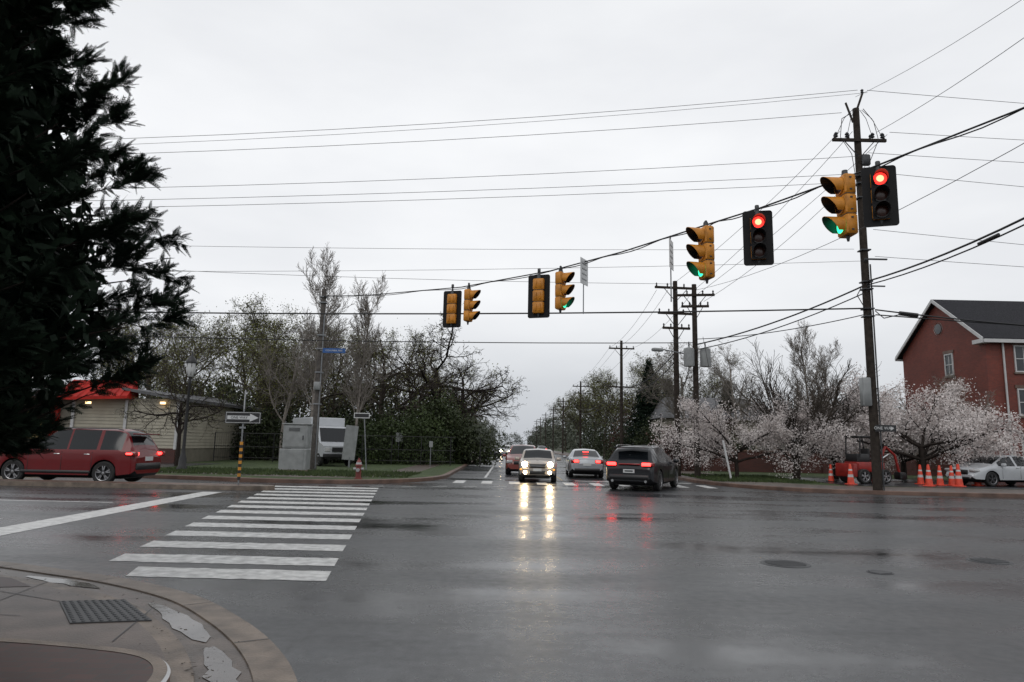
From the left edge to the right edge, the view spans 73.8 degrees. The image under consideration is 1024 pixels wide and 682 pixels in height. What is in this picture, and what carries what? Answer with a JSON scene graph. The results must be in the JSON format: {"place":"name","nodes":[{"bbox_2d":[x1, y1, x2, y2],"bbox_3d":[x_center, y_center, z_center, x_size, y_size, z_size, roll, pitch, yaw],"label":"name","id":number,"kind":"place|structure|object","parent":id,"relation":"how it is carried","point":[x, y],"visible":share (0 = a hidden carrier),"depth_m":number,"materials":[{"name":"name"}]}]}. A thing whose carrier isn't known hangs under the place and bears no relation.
{"place":"outdoors","nodes":[
{"label":"outdoors","id":0,"kind":"place"},
{"bbox_2d":[0,638,170,681],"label":"sidewalk","id":1,"kind":"structure","parent":0,"point":[24,660],"depth_m":4.42,"materials":[{"name":"concrete"}]},
{"bbox_2d":[0,561,296,681],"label":"corner sidewalk","id":2,"kind":"structure","parent":0,"point":[31,608],"depth_m":5.67,"materials":[{"name":"concrete"}]},
{"bbox_2d":[0,0,199,460],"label":"conifer tree","id":3,"kind":"object","parent":2,"relation":"on","point":[44,277],"visible":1,"depth_m":7.09,"materials":[{"name":"green plant"}]},
{"bbox_2d":[59,599,151,623],"bbox_3d":[-3.683,2.408,6.098,0.551,0.016,1.229,9,-11,-41],"label":"tactile paving plate","id":4,"kind":"object","parent":2,"relation":"on","point":[98,611],"visible":1,"depth_m":6.05,"materials":[{"name":"grey metal"}]},
{"bbox_2d":[0,453,1023,681],"bbox_3d":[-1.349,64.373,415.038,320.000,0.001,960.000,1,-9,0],"label":"road","id":5,"kind":"structure","parent":0,"point":[582,579],"depth_m":8.49,"materials":[{"name":"asphalt"}]},
{"bbox_2d":[0,427,164,481],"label":"red suv","id":6,"kind":"object","parent":5,"relation":"on","point":[111,454],"visible":0.93,"depth_m":22.64,"materials":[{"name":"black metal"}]},
{"bbox_2d":[0,479,274,490],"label":"median island","id":7,"kind":"structure","parent":5,"relation":"on","point":[120,484],"depth_m":21.28,"materials":[{"name":"concrete"}]},
{"bbox_2d":[225,390,261,484],"bbox_3d":[-8.687,3.091,21.968,1.150,3.020,0.294,1,-9,-2],"label":"one way sign","id":8,"kind":"object","parent":7,"relation":"on","point":[243,417],"visible":1,"depth_m":21.99,"materials":[{"name":"metal"}]},
{"bbox_2d":[109,486,377,580],"bbox_3d":[-4.854,3.915,15.880,3.565,0.001,16.976,3,-9,-11],"label":"crosswalk marking","id":9,"kind":"object","parent":5,"relation":"on","point":[266,574],"visible":0.98,"depth_m":10.34,"materials":[{"name":"white paint"}]},
{"bbox_2d":[0,455,713,535],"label":"lane marking","id":10,"kind":"object","parent":5,"relation":"on","point":[39,524],"visible":0.86,"depth_m":15.04,"materials":[{"name":"white paint"}]},
{"bbox_2d":[502,444,535,473],"bbox_3d":[0.612,6.561,37.933,2.230,1.599,4.530,1,-9,2],"label":"orange red car","id":11,"kind":"object","parent":5,"relation":"on","point":[512,464],"visible":0.52,"depth_m":36.60,"materials":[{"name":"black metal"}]},
{"bbox_2d":[515,449,560,481],"bbox_3d":[1.181,5.623,31.088,2.070,1.430,3.800,1,-9,3],"label":"compact car","id":12,"kind":"object","parent":5,"relation":"on","point":[538,463],"visible":1,"depth_m":29.54,"materials":[{"name":"white metal"}]},
{"bbox_2d":[142,452,1023,497],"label":"kerb","id":13,"kind":"structure","parent":5,"relation":"on","point":[461,467],"depth_m":26.00,"materials":[{"name":"concrete"}]},
{"bbox_2d":[563,449,603,477],"bbox_3d":[3.815,6.445,36.226,2.180,1.450,4.760,1,-9,2],"label":"silver sedan","id":14,"kind":"object","parent":5,"relation":"on","point":[585,461],"visible":1,"depth_m":34.07,"materials":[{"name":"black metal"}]},
{"bbox_2d":[605,445,678,490],"bbox_3d":[5.286,4.986,27.154,2.320,1.682,4.900,-3,-9,25],"label":"black suv","id":15,"kind":"object","parent":5,"relation":"on","point":[655,467],"visible":1,"depth_m":25.26,"materials":[{"name":"metal"}]},
{"bbox_2d":[760,559,810,567],"bbox_3d":[3.885,3.160,9.699,0.680,0.009,0.680,3,-9,-11],"label":"manhole cover","id":16,"kind":"object","parent":5,"relation":"on","point":[784,563],"visible":1,"depth_m":9.66,"materials":[{"name":"grey metal"}]},
{"bbox_2d":[966,557,1013,563],"bbox_3d":[7.232,3.328,10.341,0.600,0.009,0.600,3,-9,-11],"label":"manhole cover","id":17,"kind":"object","parent":5,"relation":"on","point":[988,560],"visible":1,"depth_m":10.31,"materials":[{"name":"grey metal"}]},
{"bbox_2d":[28,0,1023,444],"label":"sky","id":18,"kind":"structure","parent":0,"point":[213,68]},
{"bbox_2d":[156,450,1023,489],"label":"grass verge","id":19,"kind":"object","parent":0,"point":[433,471],"depth_m":37.85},
{"bbox_2d":[91,308,179,398],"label":"deciduous tree","id":20,"kind":"object","parent":19,"relation":"on","point":[103,368],"visible":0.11,"depth_m":62.52,"materials":[{"name":"green plant"}]},
{"bbox_2d":[95,302,222,398],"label":"deciduous tree","id":21,"kind":"object","parent":19,"relation":"on","point":[147,380],"visible":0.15,"depth_m":59.60,"materials":[{"name":"green plant"}]},
{"bbox_2d":[113,363,246,465],"bbox_3d":[-16.888,3.783,35.534,6.085,5.573,6.383,-1,-9,11],"label":"spreading tree","id":22,"kind":"object","parent":19,"relation":"on","point":[178,419],"visible":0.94,"depth_m":35.15,"materials":[{"name":"brown plant"}]},
{"bbox_2d":[176,351,197,469],"bbox_3d":[-14.769,3.146,31.032,0.500,5.450,0.500,1,-9,0],"label":"street lamp","id":23,"kind":"object","parent":19,"relation":"on","point":[191,362],"visible":0.95,"depth_m":31.02,"materials":[{"name":"black metal"}]},
{"bbox_2d":[141,330,233,398],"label":"deciduous tree","id":24,"kind":"object","parent":19,"relation":"on","point":[204,362],"visible":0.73,"depth_m":50.21,"materials":[{"name":"green plant"}]},
{"bbox_2d":[145,306,252,398],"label":"deciduous tree","id":25,"kind":"object","parent":19,"relation":"on","point":[217,333],"visible":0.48,"depth_m":56.95,"materials":[{"name":"green plant"}]},
{"bbox_2d":[190,310,298,408],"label":"deciduous tree","id":26,"kind":"object","parent":19,"relation":"on","point":[230,332],"visible":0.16,"depth_m":70.86,"materials":[{"name":"green plant"}]},
{"bbox_2d":[208,334,310,448],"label":"deciduous tree","id":27,"kind":"object","parent":19,"relation":"on","point":[280,349],"visible":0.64,"depth_m":49.16,"materials":[{"name":"green plant"}]},
{"bbox_2d":[215,292,313,407],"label":"deciduous tree","id":28,"kind":"object","parent":19,"relation":"on","point":[253,319],"visible":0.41,"depth_m":60.56,"materials":[{"name":"green plant"}]},
{"bbox_2d":[228,311,338,424],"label":"deciduous tree","id":29,"kind":"object","parent":19,"relation":"on","point":[273,331],"visible":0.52,"depth_m":55.33,"materials":[{"name":"green plant"}]},
{"bbox_2d":[278,423,313,471],"bbox_3d":[-10.207,5.018,32.180,1.400,2.240,1.050,2,-9,-3],"label":"traffic control cabinet","id":30,"kind":"object","parent":19,"relation":"on","point":[296,435],"visible":0.9,"depth_m":31.82,"materials":[{"name":"metal"}]},
{"bbox_2d":[248,314,344,460],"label":"bare tree","id":31,"kind":"object","parent":19,"relation":"on","point":[291,395],"visible":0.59,"depth_m":47.06,"materials":[{"name":"grey plant"}]},
{"bbox_2d":[284,322,358,416],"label":"deciduous tree","id":32,"kind":"object","parent":19,"relation":"on","point":[340,398],"visible":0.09,"depth_m":75.89,"materials":[{"name":"green plant"}]},
{"bbox_2d":[282,242,362,416],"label":"bare tree","id":33,"kind":"object","parent":19,"relation":"on","point":[328,283],"visible":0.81,"depth_m":46.00,"materials":[{"name":"grey plant"}]},
{"bbox_2d":[291,417,355,465],"bbox_3d":[-11.340,6.031,41.041,2.400,2.800,5.560,7,-10,-35],"label":"white box truck","id":34,"kind":"object","parent":19,"relation":"on","point":[331,436],"visible":0.45,"depth_m":39.59,"materials":[{"name":"paint"}]},
{"bbox_2d":[144,378,510,465],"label":"undergrowth shrubs","id":35,"kind":"object","parent":19,"relation":"on","point":[466,443],"visible":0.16,"depth_m":48.41,"materials":[{"name":"green plant"}]},
{"bbox_2d":[310,289,345,469],"bbox_3d":[-9.219,1.892,34.516,1.505,9.200,0.480,1,-9,0],"label":"signal pole","id":36,"kind":"object","parent":19,"relation":"on","point":[316,412],"visible":1,"depth_m":34.45,"materials":[{"name":"grey metal"}]},
{"bbox_2d":[325,107,1023,296],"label":"span wire","id":37,"kind":"object","parent":36,"relation":"attached to","point":[892,159],"visible":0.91,"depth_m":17.02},
{"bbox_2d":[443,284,461,327],"bbox_3d":[-2.285,-1.327,25.953,0.584,1.670,0.548,5,-9,-22],"label":"traffic light","id":38,"kind":"object","parent":37,"relation":"hanging from","point":[452,300],"visible":1,"depth_m":25.81,"materials":[{"name":"yellow plastic"}]},
{"bbox_2d":[463,283,480,324],"bbox_3d":[-1.462,-1.393,25.332,0.613,1.590,0.395,-2,-9,22],"label":"traffic light","id":39,"kind":"object","parent":37,"relation":"hanging from","point":[469,313],"visible":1,"depth_m":25.23,"materials":[{"name":"yellow plastic"}]},
{"bbox_2d":[528,268,549,317],"bbox_3d":[0.910,-1.539,22.033,0.548,1.630,0.584,7,-11,-35],"label":"traffic light","id":40,"kind":"object","parent":37,"relation":"hanging from","point":[538,295],"visible":1,"depth_m":21.91,"materials":[{"name":"yellow plastic"}]},
{"bbox_2d":[555,266,574,313],"bbox_3d":[1.685,-1.637,21.513,0.613,1.540,0.395,-4,-10,30],"label":"traffic light","id":41,"kind":"object","parent":37,"relation":"hanging from","point":[562,291],"visible":1,"depth_m":21.43,"materials":[{"name":"yellow plastic"}]},
{"bbox_2d":[580,257,587,313],"bbox_3d":[2.174,-1.659,20.694,0.049,1.700,0.550,-4,-10,30],"label":"hanging traffic sign","id":42,"kind":"object","parent":37,"relation":"hanging from","point":[583,273],"visible":0.98,"depth_m":20.68,"materials":[{"name":"metal"}]},
{"bbox_2d":[669,235,673,301],"bbox_3d":[4.280,-1.952,18.367,0.049,1.830,0.500,-3,-9,25],"label":"hanging traffic sign","id":43,"kind":"object","parent":37,"relation":"hanging from","point":[671,264],"visible":1,"depth_m":18.32,"materials":[{"name":"metal"}]},
{"bbox_2d":[686,220,714,283],"bbox_3d":[4.812,-2.304,17.509,0.690,1.670,0.446,3,-9,-12],"label":"traffic light","id":44,"kind":"object","parent":37,"relation":"hanging from","point":[703,253],"visible":1,"depth_m":17.40,"materials":[{"name":"yellow plastic"}]},
{"bbox_2d":[742,205,773,265],"bbox_3d":[5.991,-2.582,16.524,0.558,1.525,0.524,5,-9,-25],"label":"traffic light","id":45,"kind":"object","parent":37,"relation":"hanging from","point":[758,247],"visible":1,"depth_m":16.49,"materials":[{"name":"black plastic"}]},
{"bbox_2d":[820,170,857,241],"bbox_3d":[7.152,-2.987,14.974,0.690,1.640,0.446,1,-9,-2],"label":"traffic light","id":46,"kind":"object","parent":37,"relation":"hanging from","point":[842,204],"visible":1,"depth_m":14.85,"materials":[{"name":"yellow plastic"}]},
{"bbox_2d":[861,161,898,226],"bbox_3d":[7.823,-3.162,14.562,0.509,1.470,0.543,7,-10,-34],"label":"traffic light","id":47,"kind":"object","parent":37,"relation":"hanging from","point":[880,198],"visible":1,"depth_m":14.51,"materials":[{"name":"black plastic"}]},
{"bbox_2d":[286,319,390,417],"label":"deciduous tree","id":48,"kind":"object","parent":19,"relation":"on","point":[334,387],"visible":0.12,"depth_m":60.53,"materials":[{"name":"green plant"}]},
{"bbox_2d":[213,432,480,466],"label":"metal fence","id":49,"kind":"object","parent":19,"relation":"on","point":[380,460],"visible":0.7,"depth_m":43.91,"materials":[{"name":"black metal"}]},
{"bbox_2d":[342,425,358,466],"bbox_3d":[-9.025,5.878,38.020,0.850,2.375,0.100,6,-10,-28],"label":"notice board","id":50,"kind":"object","parent":19,"relation":"on","point":[350,442],"visible":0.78,"depth_m":38.02,"materials":[{"name":"grey paint"}]},
{"bbox_2d":[353,458,363,478],"bbox_3d":[-6.006,4.998,26.714,0.400,0.820,0.360,1,-9,0],"label":"fire hydrant","id":51,"kind":"object","parent":19,"relation":"on","point":[358,468],"visible":0.98,"depth_m":26.65,"materials":[{"name":"metal"}]},
{"bbox_2d":[354,413,369,470],"bbox_3d":[-7.455,4.957,33.603,0.780,2.865,0.078,1,-9,0],"label":"street sign","id":52,"kind":"object","parent":19,"relation":"on","point":[362,415],"visible":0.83,"depth_m":33.74,"materials":[{"name":"metal"}]},
{"bbox_2d":[337,272,396,462],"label":"bare tree","id":53,"kind":"object","parent":19,"relation":"on","point":[366,318],"visible":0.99,"depth_m":46.61,"materials":[{"name":"grey plant"}]},
{"bbox_2d":[327,332,413,426],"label":"deciduous tree","id":54,"kind":"object","parent":19,"relation":"on","point":[373,406],"visible":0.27,"depth_m":56.25,"materials":[{"name":"green plant"}]},
{"bbox_2d":[326,387,474,464],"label":"green shrubs","id":55,"kind":"object","parent":19,"relation":"on","point":[407,442],"visible":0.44,"depth_m":45.79,"materials":[{"name":"green plant"}]},
{"bbox_2d":[373,317,455,424],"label":"deciduous tree","id":56,"kind":"object","parent":19,"relation":"on","point":[398,352],"visible":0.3,"depth_m":67.40,"materials":[{"name":"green plant"}]},
{"bbox_2d":[45,364,905,451],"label":"distant woodland","id":57,"kind":"object","parent":19,"relation":"on","point":[298,408],"visible":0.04,"depth_m":82.42,"materials":[{"name":"green plant"}]},
{"bbox_2d":[158,466,822,483],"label":"grass tufts","id":58,"kind":"object","parent":19,"relation":"on","point":[402,474],"visible":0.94,"depth_m":30.57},
{"bbox_2d":[547,396,584,451],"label":"deciduous tree","id":59,"kind":"object","parent":19,"relation":"on","point":[557,415],"visible":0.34,"depth_m":158.39,"materials":[{"name":"green plant"}]},
{"bbox_2d":[555,388,599,448],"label":"deciduous tree","id":60,"kind":"object","parent":19,"relation":"on","point":[576,418],"visible":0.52,"depth_m":133.58,"materials":[{"name":"green plant"}]},
{"bbox_2d":[558,373,624,436],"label":"deciduous tree","id":61,"kind":"object","parent":19,"relation":"on","point":[594,387],"visible":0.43,"depth_m":108.70,"materials":[{"name":"green plant"}]},
{"bbox_2d":[568,367,636,456],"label":"deciduous tree","id":62,"kind":"object","parent":19,"relation":"on","point":[605,385],"visible":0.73,"depth_m":90.83,"materials":[{"name":"green plant"}]},
{"bbox_2d":[590,351,684,436],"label":"deciduous tree","id":63,"kind":"object","parent":19,"relation":"on","point":[640,369],"visible":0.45,"depth_m":73.36,"materials":[{"name":"green plant"}]},
{"bbox_2d":[617,359,664,446],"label":"evergreen tree","id":64,"kind":"object","parent":19,"relation":"on","point":[643,409],"visible":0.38,"depth_m":61.40,"materials":[{"name":"green plant"}]},
{"bbox_2d":[606,360,689,427],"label":"deciduous tree","id":65,"kind":"object","parent":19,"relation":"on","point":[640,384],"visible":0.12,"depth_m":82.08,"materials":[{"name":"green plant"}]},
{"bbox_2d":[602,403,746,470],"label":"red leaf shrubs","id":66,"kind":"object","parent":19,"relation":"on","point":[667,452],"visible":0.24,"depth_m":52.39,"materials":[{"name":"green plant"}]},
{"bbox_2d":[636,343,714,441],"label":"bare tree","id":67,"kind":"object","parent":19,"relation":"on","point":[670,390],"visible":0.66,"depth_m":54.22,"materials":[{"name":"grey plant"}]},
{"bbox_2d":[655,281,696,475],"bbox_3d":[8.700,1.905,36.130,2.300,10.400,0.353,2,-9,-6],"label":"utility pole","id":68,"kind":"object","parent":19,"relation":"on","point":[675,328],"visible":0.76,"depth_m":36.29,"materials":[{"name":"brown wood"}]},
{"bbox_2d":[683,364,728,397],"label":"deciduous tree","id":69,"kind":"object","parent":19,"relation":"on","point":[710,391],"visible":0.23,"depth_m":69.19,"materials":[{"name":"green plant"}]},
{"bbox_2d":[646,397,766,449],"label":"cream house","id":70,"kind":"structure","parent":19,"relation":"on","point":[710,401],"depth_m":56.59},
{"bbox_2d":[698,340,764,443],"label":"bare tree","id":71,"kind":"object","parent":19,"relation":"on","point":[724,385],"visible":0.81,"depth_m":52.74,"materials":[{"name":"grey plant"}]},
{"bbox_2d":[648,389,834,478],"bbox_3d":[11.310,4.771,34.819,9.533,4.637,5.616,1,-9,-2],"label":"cherry tree","id":72,"kind":"object","parent":19,"relation":"on","point":[708,440],"visible":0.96,"depth_m":33.78,"materials":[{"name":"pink plant"}]},
{"bbox_2d":[578,412,943,469],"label":"hedge shrubs","id":73,"kind":"object","parent":19,"relation":"on","point":[598,447],"visible":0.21,"depth_m":65.96,"materials":[{"name":"green plant"}]},
{"bbox_2d":[708,337,883,478],"bbox_3d":[15.678,3.550,35.753,9.324,7.487,8.933,4,-9,-17],"label":"vase shaped tree","id":74,"kind":"object","parent":19,"relation":"on","point":[819,404],"visible":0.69,"depth_m":35.20,"materials":[{"name":"grey plant"}]},
{"bbox_2d":[777,320,822,413],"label":"bare tree","id":75,"kind":"object","parent":19,"relation":"on","point":[796,349],"visible":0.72,"depth_m":47.45,"materials":[{"name":"grey plant"}]},
{"bbox_2d":[681,446,963,475],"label":"brick wall","id":76,"kind":"structure","parent":19,"relation":"on","point":[757,465],"depth_m":44.20,"materials":[{"name":"brick"}]},
{"bbox_2d":[737,374,907,478],"bbox_3d":[16.046,4.597,36.125,8.812,5.578,7.281,2,-9,-7],"label":"cherry tree","id":77,"kind":"object","parent":19,"relation":"on","point":[885,414],"visible":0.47,"depth_m":35.13,"materials":[{"name":"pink plant"}]},
{"bbox_2d":[804,337,847,425],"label":"bare tree","id":78,"kind":"object","parent":19,"relation":"on","point":[823,373],"visible":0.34,"depth_m":50.16,"materials":[{"name":"grey plant"}]},
{"bbox_2d":[842,385,999,478],"bbox_3d":[23.031,5.197,38.431,8.069,5.364,6.668,-2,-9,18],"label":"cherry tree","id":79,"kind":"object","parent":19,"relation":"on","point":[903,459],"visible":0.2,"depth_m":37.29,"materials":[{"name":"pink plant"}]},
{"bbox_2d":[928,368,1003,458],"bbox_3d":[26.660,4.847,40.225,3.785,6.669,3.624,-3,-10,27],"label":"bare tree","id":80,"kind":"object","parent":19,"relation":"on","point":[950,380],"visible":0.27,"depth_m":39.76,"materials":[{"name":"brown plant"}]},
{"bbox_2d":[160,451,1023,492],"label":"sidewalk","id":81,"kind":"structure","parent":0,"point":[910,485],"depth_m":29.67,"materials":[{"name":"concrete"}]},
{"bbox_2d":[557,398,568,452],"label":"utility pole","id":82,"kind":"object","parent":81,"relation":"on","point":[563,406],"visible":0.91,"depth_m":124.09,"materials":[{"name":"brown wood"}]},
{"bbox_2d":[573,381,588,448],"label":"utility pole","id":83,"kind":"object","parent":81,"relation":"on","point":[580,393],"visible":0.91,"depth_m":91.61,"materials":[{"name":"brown wood"}]},
{"bbox_2d":[609,340,634,446],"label":"utility pole","id":84,"kind":"object","parent":81,"relation":"on","point":[621,387],"visible":0.9,"depth_m":57.93,"materials":[{"name":"brown wood"}]},
{"bbox_2d":[651,284,714,476],"bbox_3d":[8.741,1.909,34.819,3.434,10.000,0.814,2,-9,-5],"label":"utility pole","id":85,"kind":"object","parent":81,"relation":"on","point":[690,356],"visible":0.94,"depth_m":34.95,"materials":[{"name":"brown wood"}]},
{"bbox_2d":[703,338,731,478],"bbox_3d":[9.903,3.198,32.923,1.258,6.871,0.100,1,-9,0],"label":"guy wire guard","id":86,"kind":"object","parent":81,"relation":"on","point":[726,457],"visible":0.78,"depth_m":32.59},
{"bbox_2d":[844,464,857,484],"bbox_3d":[15.030,5.908,30.305,0.380,0.905,0.380,3,-9,-9],"label":"traffic cone","id":87,"kind":"object","parent":81,"relation":"on","point":[850,480],"visible":0.98,"depth_m":30.21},
{"bbox_2d":[832,89,898,490],"bbox_3d":[14.256,-2.394,27.239,2.405,16.470,0.490,1,-9,0],"label":"utility pole","id":88,"kind":"object","parent":81,"relation":"on","point":[869,391],"visible":0.98,"depth_m":26.95,"materials":[{"name":"brown wood"}]},
{"bbox_2d":[57,0,1023,430],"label":"overhead wires","id":89,"kind":"object","parent":88,"relation":"hanging from","point":[981,242],"visible":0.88,"depth_m":27.69,"materials":[{"name":"metal"}]},
{"bbox_2d":[835,436,906,483],"bbox_3d":[16.995,5.585,32.109,3.300,2.165,1.350,3,-9,-14],"label":"construction machine","id":90,"kind":"object","parent":81,"relation":"on","point":[860,462],"visible":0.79,"depth_m":31.55,"materials":[{"name":"red metal"}]},
{"bbox_2d":[914,465,924,484],"bbox_3d":[19.074,6.232,31.887,0.380,0.905,0.380,5,-9,-25],"label":"traffic cone","id":91,"kind":"object","parent":81,"relation":"on","point":[920,479],"visible":0.98,"depth_m":31.80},
{"bbox_2d":[923,464,935,486],"bbox_3d":[18.380,5.926,30.110,0.399,0.950,0.399,8,-11,-37],"label":"traffic cone","id":92,"kind":"object","parent":81,"relation":"on","point":[928,480],"visible":0.98,"depth_m":30.02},
{"bbox_2d":[934,465,946,485],"bbox_3d":[19.426,6.105,30.997,0.380,0.905,0.380,2,-9,-4],"label":"traffic cone","id":93,"kind":"object","parent":81,"relation":"on","point":[940,481],"visible":0.98,"depth_m":30.91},
{"bbox_2d":[947,466,954,485],"bbox_3d":[20.026,6.132,31.096,0.380,0.905,0.380,4,-9,-21],"label":"traffic cone","id":94,"kind":"object","parent":81,"relation":"on","point":[951,481],"visible":0.9,"depth_m":31.01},
{"bbox_2d":[952,464,966,486],"bbox_3d":[19.829,5.964,30.311,0.418,0.996,0.418,6,-10,-30],"label":"traffic cone","id":95,"kind":"object","parent":81,"relation":"on","point":[958,480],"visible":0.98,"depth_m":30.21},
{"bbox_2d":[945,455,1023,486],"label":"white sedan","id":96,"kind":"object","parent":81,"relation":"on","point":[1008,470],"visible":0.9,"depth_m":31.22,"materials":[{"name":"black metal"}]},
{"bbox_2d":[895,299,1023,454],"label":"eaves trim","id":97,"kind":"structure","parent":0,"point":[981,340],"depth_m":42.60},
{"label":"ground","id":98,"kind":"structure","parent":0,"visible":0},
{"bbox_2d":[23,379,263,462],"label":"roadside shop","id":99,"kind":"structure","parent":98,"relation":"on","point":[100,414],"depth_m":39.77,"materials":[{"name":"beige"}]},
{"bbox_2d":[290,325,471,425],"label":"spreading tree","id":100,"kind":"object","parent":98,"relation":"on","point":[384,385],"visible":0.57,"depth_m":52.01,"materials":[{"name":"green plant"}]},
{"bbox_2d":[344,303,529,420],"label":"spreading tree","id":101,"kind":"object","parent":98,"relation":"on","point":[438,368],"visible":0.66,"depth_m":56.50,"materials":[{"name":"brown plant"}]},
{"bbox_2d":[406,367,507,430],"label":"spreading tree","id":102,"kind":"object","parent":98,"relation":"on","point":[479,399],"visible":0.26,"depth_m":89.50,"materials":[{"name":"green plant"}]},
{"bbox_2d":[402,352,526,427],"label":"spreading tree","id":103,"kind":"object","parent":98,"relation":"on","point":[464,405],"visible":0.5,"depth_m":73.60,"materials":[{"name":"green plant"}]},
{"bbox_2d":[442,390,613,451],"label":"distant trees","id":104,"kind":"object","parent":98,"relation":"on","point":[571,439],"visible":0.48,"depth_m":210.02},
{"bbox_2d":[794,362,1023,482],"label":"cherry tree","id":105,"kind":"object","parent":98,"relation":"on","point":[956,430],"visible":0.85,"depth_m":33.89,"materials":[{"name":"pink plant"}]},
{"bbox_2d":[903,305,1023,459],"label":"walls","id":106,"kind":"structure","parent":98,"relation":"on","point":[923,360],"depth_m":44.59,"materials":[{"name":"red brick"}]},
{"bbox_2d":[897,299,1023,358],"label":"roof","id":107,"kind":"structure","parent":106,"relation":"on","point":[1003,311],"depth_m":45.59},
{"bbox_2d":[934,324,1023,456],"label":"windows","id":108,"kind":"structure","parent":106,"relation":"attached to","point":[1018,350],"depth_m":42.43,"materials":[{"name":"white glass"}]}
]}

